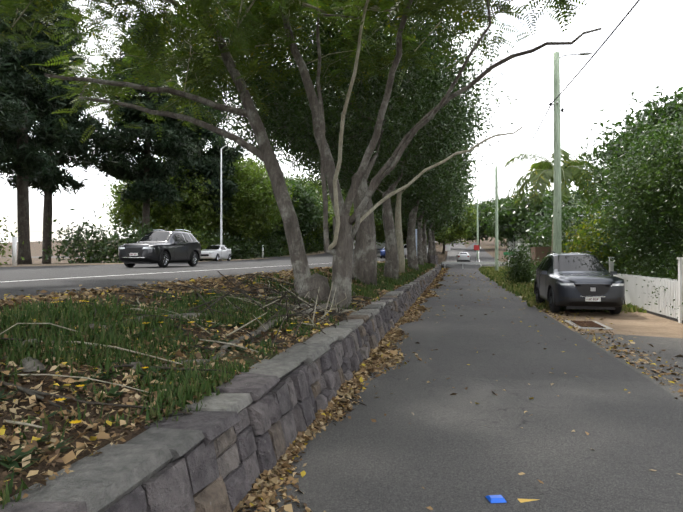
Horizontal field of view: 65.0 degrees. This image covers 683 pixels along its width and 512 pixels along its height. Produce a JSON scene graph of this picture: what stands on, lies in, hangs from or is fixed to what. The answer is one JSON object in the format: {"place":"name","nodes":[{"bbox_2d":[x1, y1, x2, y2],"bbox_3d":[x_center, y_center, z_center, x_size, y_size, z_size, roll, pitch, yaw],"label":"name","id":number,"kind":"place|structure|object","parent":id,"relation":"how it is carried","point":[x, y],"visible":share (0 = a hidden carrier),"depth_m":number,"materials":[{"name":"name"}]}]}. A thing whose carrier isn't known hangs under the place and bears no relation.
{"place":"outdoors","nodes":[
{"label":"outdoors","id":0,"kind":"place"},
{"bbox_2d":[0,241,436,300],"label":"road","id":1,"kind":"structure","parent":0,"point":[34,275],"depth_m":15.43,"materials":[{"name":"grey asphalt"}]},
{"bbox_2d":[118,229,200,267],"bbox_3d":[-8.240,-0.376,24.763,2.135,1.759,4.642,0,0,12],"label":"car","id":2,"kind":"object","parent":1,"relation":"on","point":[163,248],"visible":1,"depth_m":23.76,"materials":[{"name":"black paint"}]},
{"bbox_2d":[5,263,323,281],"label":"road line","id":3,"kind":"object","parent":1,"relation":"on","point":[129,274],"visible":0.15,"depth_m":13.73,"materials":[{"name":"white paint"}]},
{"bbox_2d":[380,246,384,257],"bbox_3d":[5.270,-0.492,58.085,2.060,1.515,4.298,0,0,12],"label":"blue car","id":4,"kind":"object","parent":1,"relation":"on","point":[382,253],"visible":0.25,"depth_m":56.28,"materials":[{"name":"blue paint"}]},
{"bbox_2d":[0,241,513,268],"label":"junction","id":5,"kind":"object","parent":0,"point":[485,259],"visible":0.48,"depth_m":66.81,"materials":[{"name":"grey asphalt"}]},
{"bbox_2d":[403,244,427,255],"bbox_3d":[7.775,-0.692,62.665,4.698,1.715,2.130,0,0,6],"label":"white suv","id":6,"kind":"object","parent":5,"relation":"on","point":[405,247],"visible":0.06,"depth_m":61.80,"materials":[{"name":"white paint"}]},
{"bbox_2d":[456,252,470,261],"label":"white car","id":7,"kind":"object","parent":5,"relation":"on","point":[463,256],"visible":0.96,"depth_m":72.10,"materials":[{"name":"white paint"}]},
{"bbox_2d":[0,235,526,503],"bbox_3d":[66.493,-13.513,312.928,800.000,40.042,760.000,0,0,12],"label":"ground","id":8,"kind":"structure","parent":0,"point":[488,246],"depth_m":3.58,"materials":[{"name":"brown soil"}]},
{"bbox_2d":[0,215,24,264],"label":"shrub","id":9,"kind":"object","parent":8,"relation":"on","point":[6,244],"visible":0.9,"depth_m":30.03,"materials":[{"name":"green plant"}]},
{"bbox_2d":[0,1,42,145],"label":"tree","id":10,"kind":"object","parent":8,"relation":"on","point":[9,112],"depth_m":27.49,"materials":[{"name":"green plant"}]},
{"bbox_2d":[0,0,100,263],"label":"pine","id":11,"kind":"object","parent":8,"relation":"on","point":[30,160],"depth_m":34.25,"materials":[{"name":"green plant"}]},
{"bbox_2d":[0,0,114,263],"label":"pine","id":12,"kind":"object","parent":8,"relation":"on","point":[80,150],"depth_m":41.91,"materials":[{"name":"green plant"}]},
{"bbox_2d":[38,208,129,262],"bbox_3d":[-18.400,-0.542,39.025,7.551,5.696,8.558,0,0,12],"label":"shrub","id":13,"kind":"object","parent":8,"relation":"on","point":[80,239],"visible":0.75,"depth_m":38.03,"materials":[{"name":"green plant"}]},
{"bbox_2d":[84,213,175,262],"bbox_3d":[-16.079,-0.560,41.800,7.475,5.669,7.213,0,0,-5],"label":"shrub","id":14,"kind":"object","parent":8,"relation":"on","point":[132,236],"visible":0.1,"depth_m":41.28,"materials":[{"name":"green plant"}]},
{"bbox_2d":[107,225,158,258],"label":"shrub","id":15,"kind":"object","parent":8,"relation":"on","point":[131,240],"depth_m":44.74,"materials":[{"name":"green plant"}]},
{"bbox_2d":[72,8,205,234],"bbox_3d":[-16.475,-10.237,44.955,10.534,21.769,10.227,0,0,12],"label":"pine","id":16,"kind":"object","parent":8,"relation":"on","point":[118,143],"depth_m":43.79,"materials":[{"name":"green plant"}]},
{"bbox_2d":[0,251,324,266],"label":"shoulder","id":17,"kind":"object","parent":8,"relation":"on","point":[313,253],"visible":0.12,"depth_m":36.13},
{"bbox_2d":[199,245,230,260],"bbox_3d":[-11.416,-0.293,48.339,2.000,1.474,4.104,0,0,12],"label":"white hatch","id":18,"kind":"object","parent":17,"relation":"on","point":[215,252],"visible":0.9,"depth_m":47.57,"materials":[{"name":"white paint"}]},
{"bbox_2d":[98,156,228,237],"bbox_3d":[-18.180,-4.884,54.581,13.051,11.012,12.635,0,0,12],"label":"broadleaf","id":19,"kind":"object","parent":8,"relation":"on","point":[181,213],"depth_m":52.10,"materials":[{"name":"green plant"}]},
{"bbox_2d":[150,218,219,260],"bbox_3d":[-14.761,-0.680,49.641,8.408,5.563,7.579,0,0,12],"label":"shrub","id":20,"kind":"object","parent":8,"relation":"on","point":[204,247],"visible":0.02,"depth_m":49.16,"materials":[{"name":"green plant"}]},
{"bbox_2d":[161,83,248,238],"bbox_3d":[-14.890,-9.772,56.385,10.988,20.628,11.197,0,0,12],"label":"pine","id":21,"kind":"object","parent":8,"relation":"on","point":[208,166],"depth_m":54.33,"materials":[{"name":"green plant"}]},
{"bbox_2d":[0,260,426,428],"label":"fallen branches","id":22,"kind":"object","parent":8,"relation":"on","point":[311,308],"visible":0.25,"depth_m":6.78,"materials":[{"name":"brown wood"}]},
{"bbox_2d":[194,229,236,259],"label":"shrub","id":23,"kind":"object","parent":8,"relation":"on","point":[225,243],"visible":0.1,"depth_m":56.08,"materials":[{"name":"green plant"}]},
{"bbox_2d":[184,150,246,239],"bbox_3d":[-16.748,-6.572,64.283,14.187,14.273,15.116,0,0,12],"label":"broadleaf","id":24,"kind":"object","parent":8,"relation":"on","point":[222,214],"visible":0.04,"depth_m":62.85,"materials":[{"name":"green plant"}]},
{"bbox_2d":[190,221,244,259],"bbox_3d":[-14.389,-0.641,52.758,8.188,5.654,7.740,0,0,-45],"label":"shrub","id":25,"kind":"object","parent":8,"relation":"on","point":[214,242],"visible":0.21,"depth_m":52.32,"materials":[{"name":"green plant"}]},
{"bbox_2d":[0,264,441,511],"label":"stone retaining wall","id":26,"kind":"structure","parent":8,"relation":"on","point":[226,448],"depth_m":3.55,"materials":[{"name":"grey stone"}]},
{"bbox_2d":[219,230,261,257],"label":"shrub","id":27,"kind":"object","parent":8,"relation":"on","point":[244,242],"visible":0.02,"depth_m":63.34,"materials":[{"name":"green plant"}]},
{"bbox_2d":[215,225,270,258],"bbox_3d":[-11.581,-0.295,59.860,7.866,6.133,8.241,0,0,39],"label":"shrub","id":28,"kind":"object","parent":8,"relation":"on","point":[241,251],"visible":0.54,"depth_m":59.09,"materials":[{"name":"green plant"}]},
{"bbox_2d":[202,149,290,244],"bbox_3d":[-12.453,-5.874,62.040,13.614,12.601,13.632,0,0,12],"label":"broadleaf","id":29,"kind":"object","parent":8,"relation":"on","point":[264,209],"depth_m":59.10,"materials":[{"name":"green plant"}]},
{"bbox_2d":[243,230,283,257],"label":"shrub","id":30,"kind":"object","parent":8,"relation":"on","point":[266,249],"visible":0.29,"depth_m":66.09,"materials":[{"name":"green plant"}]},
{"bbox_2d":[249,227,287,256],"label":"shrub","id":31,"kind":"object","parent":8,"relation":"on","point":[276,240],"visible":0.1,"depth_m":70.03,"materials":[{"name":"green plant"}]},
{"bbox_2d":[238,154,298,237],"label":"broadleaf","id":32,"kind":"object","parent":8,"relation":"on","point":[269,228],"depth_m":69.25,"materials":[{"name":"green plant"}]},
{"bbox_2d":[262,234,288,255],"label":"shrub","id":33,"kind":"object","parent":8,"relation":"on","point":[279,247],"visible":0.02,"depth_m":73.77,"materials":[{"name":"green plant"}]},
{"bbox_2d":[271,228,310,255],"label":"shrub","id":34,"kind":"object","parent":8,"relation":"on","point":[287,252],"visible":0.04,"depth_m":75.84,"materials":[{"name":"green plant"}]},
{"bbox_2d":[265,172,329,254],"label":"broadleaf","id":35,"kind":"object","parent":8,"relation":"on","point":[308,214],"depth_m":74.89,"materials":[{"name":"green plant"}]},
{"bbox_2d":[0,0,601,308],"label":"tree","id":36,"kind":"object","parent":8,"relation":"on","point":[261,25],"depth_m":10.65,"materials":[{"name":"grey plant"}]},
{"bbox_2d":[285,174,332,241],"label":"broadleaf","id":37,"kind":"object","parent":8,"relation":"on","point":[321,221],"visible":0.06,"depth_m":85.64,"materials":[{"name":"green plant"}]},
{"bbox_2d":[303,233,318,253],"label":"shrub","id":38,"kind":"object","parent":8,"relation":"on","point":[308,244],"visible":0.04,"depth_m":84.82,"materials":[{"name":"green plant"}]},
{"bbox_2d":[304,233,323,252],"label":"shrub","id":39,"kind":"object","parent":8,"relation":"on","point":[312,247],"visible":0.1,"depth_m":87.32,"materials":[{"name":"green plant"}]},
{"bbox_2d":[308,232,323,249],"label":"shrub","id":40,"kind":"object","parent":8,"relation":"on","point":[315,241],"visible":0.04,"depth_m":91.43,"materials":[{"name":"green plant"}]},
{"bbox_2d":[311,233,331,251],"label":"shrub","id":41,"kind":"object","parent":8,"relation":"on","point":[320,242],"visible":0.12,"depth_m":93.14,"materials":[{"name":"green plant"}]},
{"bbox_2d":[0,259,646,508],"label":"grass and weeds","id":42,"kind":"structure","parent":8,"relation":"on","point":[9,318],"depth_m":4.70,"materials":[{"name":"green plant"}]},
{"bbox_2d":[309,189,343,238],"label":"broadleaf","id":43,"kind":"object","parent":8,"relation":"on","point":[331,231],"visible":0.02,"depth_m":95.55,"materials":[{"name":"plant"}]},
{"bbox_2d":[158,0,516,285],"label":"tree","id":44,"kind":"object","parent":8,"relation":"on","point":[280,118],"depth_m":15.85,"materials":[{"name":"green plant"}]},
{"bbox_2d":[0,259,682,511],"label":"leaf litter","id":45,"kind":"object","parent":8,"relation":"on","point":[381,354],"visible":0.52,"depth_m":5.10,"materials":[{"name":"brown plant"}]},
{"bbox_2d":[12,0,674,269],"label":"utility poles","id":46,"kind":"object","parent":8,"relation":"on","point":[557,241],"visible":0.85,"depth_m":20.94,"materials":[{"name":"green metal"}]},
{"bbox_2d":[320,191,405,245],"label":"tree","id":47,"kind":"object","parent":8,"relation":"on","point":[380,233],"depth_m":67.19,"materials":[{"name":"plant"}]},
{"bbox_2d":[230,18,516,278],"bbox_3d":[0.676,-4.287,21.671,12.140,10.701,9.405,0,0,12],"label":"tree","id":48,"kind":"object","parent":8,"relation":"on","point":[417,162],"depth_m":20.90,"materials":[{"name":"green plant"}]},
{"bbox_2d":[278,86,493,272],"bbox_3d":[1.719,-4.506,27.321,11.603,10.885,9.888,0,0,12],"label":"tree","id":49,"kind":"object","parent":8,"relation":"on","point":[391,180],"depth_m":26.67,"materials":[{"name":"green plant"}]},
{"bbox_2d":[303,117,493,269],"bbox_3d":[3.092,-4.452,33.482,12.385,10.979,9.742,0,0,12],"label":"tree","id":50,"kind":"object","parent":8,"relation":"on","point":[416,195],"depth_m":32.43,"materials":[{"name":"green plant"}]},
{"bbox_2d":[317,149,488,264],"bbox_3d":[4.588,-4.467,41.157,12.922,10.846,10.482,0,0,12],"label":"tree","id":51,"kind":"object","parent":8,"relation":"on","point":[457,194],"depth_m":40.40,"materials":[{"name":"green plant"}]},
{"bbox_2d":[383,226,446,244],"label":"tree","id":52,"kind":"object","parent":8,"relation":"on","point":[404,233],"visible":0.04,"depth_m":70.38,"materials":[{"name":"green plant"}]},
{"bbox_2d":[374,166,477,262],"bbox_3d":[6.084,-4.524,48.875,12.328,10.916,11.355,0,0,12],"label":"tree","id":53,"kind":"object","parent":8,"relation":"on","point":[444,213],"depth_m":48.13,"materials":[{"name":"green plant"}]},
{"bbox_2d":[374,175,480,261],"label":"tree","id":54,"kind":"object","parent":8,"relation":"on","point":[441,219],"depth_m":56.84,"materials":[{"name":"green plant"}]},
{"bbox_2d":[383,196,476,254],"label":"tree","id":55,"kind":"object","parent":8,"relation":"on","point":[450,221],"depth_m":66.84,"materials":[{"name":"green plant"}]},
{"bbox_2d":[403,221,457,244],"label":"tree","id":56,"kind":"object","parent":8,"relation":"on","point":[438,236],"depth_m":76.69,"materials":[{"name":"green plant"}]},
{"bbox_2d":[435,200,482,253],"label":"tree","id":57,"kind":"object","parent":8,"relation":"on","point":[463,231],"depth_m":87.85,"materials":[{"name":"green plant"}]},
{"bbox_2d":[464,199,503,249],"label":"tree","id":58,"kind":"object","parent":8,"relation":"on","point":[483,227],"depth_m":111.98,"materials":[{"name":"green plant"}]},
{"bbox_2d":[474,196,510,242],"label":"tree","id":59,"kind":"object","parent":8,"relation":"on","point":[500,200],"depth_m":142.93,"materials":[{"name":"green plant"}]},
{"bbox_2d":[353,205,653,272],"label":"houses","id":60,"kind":"structure","parent":8,"relation":"on","point":[539,251],"depth_m":48.53,"materials":[{"name":"white"}]},
{"bbox_2d":[496,241,545,282],"bbox_3d":[10.199,0.708,29.981,2.878,3.022,3.146,0,0,31],"label":"shrub","id":61,"kind":"object","parent":8,"relation":"on","point":[518,265],"visible":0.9,"depth_m":29.65,"materials":[{"name":"green plant"}]},
{"bbox_2d":[479,189,569,251],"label":"tree","id":62,"kind":"object","parent":8,"relation":"on","point":[509,214],"depth_m":64.41,"materials":[{"name":"green plant"}]},
{"bbox_2d":[525,246,571,281],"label":"shrub","id":63,"kind":"object","parent":8,"relation":"on","point":[538,263],"depth_m":24.74,"materials":[{"name":"green plant"}]},
{"bbox_2d":[526,187,579,212],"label":"tree","id":64,"kind":"object","parent":8,"relation":"on","point":[570,199],"visible":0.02,"depth_m":82.63,"materials":[{"name":"green plant"}]},
{"bbox_2d":[504,148,606,252],"bbox_3d":[12.787,-2.274,31.506,6.143,7.935,6.350,0,0,12],"label":"queen palm","id":65,"kind":"object","parent":8,"relation":"on","point":[575,176],"depth_m":30.77,"materials":[{"name":"green plant"}]},
{"bbox_2d":[516,189,605,263],"bbox_3d":[16.100,-0.623,37.129,8.050,7.819,11.918,0,0,12],"label":"garden shrub","id":66,"kind":"object","parent":8,"relation":"on","point":[566,220],"visible":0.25,"depth_m":36.50,"materials":[{"name":"green plant"}]},
{"bbox_2d":[534,251,624,313],"bbox_3d":[7.191,0.732,16.547,2.120,1.799,4.576,0,0,12],"label":"car","id":67,"kind":"object","parent":8,"relation":"on","point":[582,280],"visible":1,"depth_m":14.79,"materials":[{"name":"grey paint"}]},
{"bbox_2d":[552,198,639,273],"bbox_3d":[12.427,-0.330,25.835,4.304,4.877,4.924,0,0,12],"label":"golden shrub","id":68,"kind":"object","parent":8,"relation":"on","point":[587,241],"visible":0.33,"depth_m":25.19,"materials":[{"name":"green plant"}]},
{"bbox_2d":[534,306,682,337],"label":"driveway","id":69,"kind":"structure","parent":8,"relation":"on","point":[639,323],"depth_m":12.99,"materials":[{"name":"beige concrete"}]},
{"bbox_2d":[558,94,682,278],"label":"garden tree","id":70,"kind":"object","parent":8,"relation":"on","point":[655,190],"depth_m":16.91,"materials":[{"name":"green plant"}]},
{"bbox_2d":[564,85,682,220],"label":"garden tree","id":71,"kind":"object","parent":8,"relation":"on","point":[661,110],"depth_m":26.44,"materials":[{"name":"green plant"}]},
{"bbox_2d":[565,210,682,280],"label":"garden shrub","id":72,"kind":"object","parent":8,"relation":"on","point":[604,261],"visible":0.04,"depth_m":24.05,"materials":[{"name":"green plant"}]},
{"bbox_2d":[608,257,682,322],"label":"picket fence","id":73,"kind":"object","parent":8,"relation":"on","point":[644,294],"visible":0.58,"depth_m":14.63,"materials":[{"name":"white paint"}]},
{"bbox_2d":[616,235,682,318],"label":"garden hedge","id":74,"kind":"object","parent":8,"relation":"on","point":[672,274],"visible":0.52,"depth_m":15.79,"materials":[{"name":"green plant"}]},
{"bbox_2d":[657,138,682,241],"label":"garden tree","id":75,"kind":"object","parent":8,"relation":"on","point":[676,188],"visible":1,"depth_m":12.77,"materials":[{"name":"green plant"}]},
{"bbox_2d":[0,0,682,242],"label":"sky","id":76,"kind":"structure","parent":0,"point":[644,53],"materials":[{"name":"white"}]},
{"bbox_2d":[237,241,682,511],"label":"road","id":77,"kind":"structure","parent":0,"point":[457,452],"depth_m":5.08,"materials":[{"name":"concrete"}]},
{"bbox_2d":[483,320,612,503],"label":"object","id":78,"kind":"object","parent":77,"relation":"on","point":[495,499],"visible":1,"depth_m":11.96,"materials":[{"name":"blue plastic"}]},
{"bbox_2d":[564,188,598,205],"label":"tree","id":79,"kind":"object","parent":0,"point":[578,195],"visible":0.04,"depth_m":107.45,"materials":[{"name":"green plant"}]},
{"bbox_2d":[573,331,682,400],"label":"apron road","id":80,"kind":"structure","parent":0,"point":[672,347],"depth_m":8.98,"materials":[{"name":"concrete"}]}
]}

